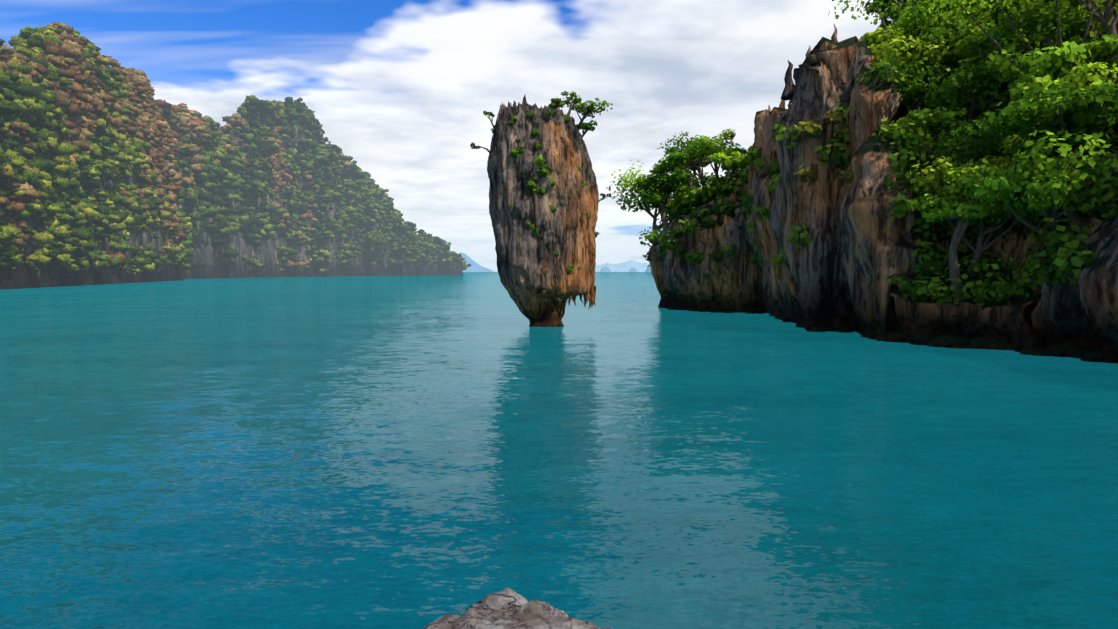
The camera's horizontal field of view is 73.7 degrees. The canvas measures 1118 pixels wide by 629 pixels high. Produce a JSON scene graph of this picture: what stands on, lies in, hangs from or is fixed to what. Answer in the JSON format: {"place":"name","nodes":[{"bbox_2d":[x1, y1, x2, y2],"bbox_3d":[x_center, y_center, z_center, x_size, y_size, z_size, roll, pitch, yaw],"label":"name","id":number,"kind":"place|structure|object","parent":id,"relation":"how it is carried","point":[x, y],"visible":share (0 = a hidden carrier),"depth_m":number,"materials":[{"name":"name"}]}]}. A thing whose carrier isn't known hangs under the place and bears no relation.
{"place":"outdoors","nodes":[
{"label":"outdoors","id":0,"kind":"place"},
{"bbox_2d":[0,0,892,271],"label":"sky","id":1,"kind":"structure","parent":0,"point":[404,88],"materials":[{"name":"white"}]},
{"bbox_2d":[0,272,1117,628],"bbox_3d":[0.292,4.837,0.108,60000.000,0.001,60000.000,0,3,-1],"label":"sea water","id":2,"kind":"structure","parent":0,"point":[388,452],"depth_m":18.60,"materials":[{"name":"teal liquid"}]},
{"bbox_2d":[0,121,182,289],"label":"rock cliff","id":3,"kind":"structure","parent":2,"relation":"in","point":[21,277],"depth_m":267.28,"materials":[{"name":"grey stone"}]},
{"bbox_2d":[0,22,191,277],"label":"forest","id":4,"kind":"object","parent":3,"relation":"on","point":[51,91],"depth_m":269.47,"materials":[{"name":"green plant"}]},
{"bbox_2d":[177,115,463,278],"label":"rock cliff","id":5,"kind":"structure","parent":2,"relation":"on","point":[206,263],"depth_m":635.83,"materials":[{"name":"grey stone"}]},
{"bbox_2d":[154,95,471,272],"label":"forest","id":6,"kind":"object","parent":5,"relation":"on","point":[305,156],"depth_m":640.08,"materials":[{"name":"green plant"}]},
{"bbox_2d":[459,252,493,271],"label":"island","id":7,"kind":"structure","parent":2,"relation":"on","point":[475,267],"depth_m":5042.96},
{"bbox_2d":[422,587,611,628],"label":"foreground rock","id":8,"kind":"object","parent":2,"relation":"in","point":[507,608],"visible":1,"depth_m":3.11,"materials":[{"name":"grey stone"}]},
{"bbox_2d":[487,95,598,326],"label":"rock pillar","id":9,"kind":"structure","parent":2,"relation":"in","point":[526,257],"depth_m":62.85,"materials":[{"name":"brown stone"}]},
{"bbox_2d":[470,110,610,200],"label":"small shrubs","id":10,"kind":"object","parent":9,"relation":"attached to","point":[472,144],"depth_m":64.43,"materials":[{"name":"green plant"}]},
{"bbox_2d":[491,109,599,273],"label":"shrubs","id":11,"kind":"object","parent":9,"relation":"attached to","point":[544,170],"visible":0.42,"depth_m":62.22,"materials":[{"name":"green plant"}]},
{"bbox_2d":[548,91,612,137],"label":"ko tapu trees","id":12,"kind":"object","parent":9,"relation":"attached to","point":[579,108],"depth_m":64.06,"materials":[{"name":"green plant"}]},
{"bbox_2d":[600,266,610,271],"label":"island","id":13,"kind":"structure","parent":2,"relation":"on","point":[605,269],"depth_m":4515.40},
{"bbox_2d":[595,260,648,271],"bbox_3d":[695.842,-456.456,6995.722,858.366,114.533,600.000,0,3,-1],"label":"island","id":14,"kind":"structure","parent":2,"relation":"on","point":[627,266],"depth_m":6852.28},
{"bbox_2d":[648,0,1117,352],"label":"island cliffs","id":15,"kind":"structure","parent":2,"relation":"on","point":[860,236],"depth_m":58.93,"materials":[{"name":"brown stone"}]},
{"bbox_2d":[768,24,896,118],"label":"rock spires","id":16,"kind":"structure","parent":15,"relation":"on","point":[788,93],"depth_m":64.96,"materials":[{"name":"stone"}]},
{"bbox_2d":[606,0,1117,299],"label":"trees","id":17,"kind":"object","parent":15,"relation":"on","point":[1081,114],"depth_m":49.46,"materials":[{"name":"green plant"}]},
{"bbox_2d":[639,0,1117,305],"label":"understorey","id":18,"kind":"object","parent":15,"relation":"on","point":[931,263],"visible":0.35,"depth_m":51.27,"materials":[{"name":"green plant"}]},
{"bbox_2d":[689,308,1117,362],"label":"shore boulders","id":19,"kind":"object","parent":15,"relation":"on","point":[1039,348],"visible":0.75,"depth_m":46.77,"materials":[{"name":"black stone"}]}
]}

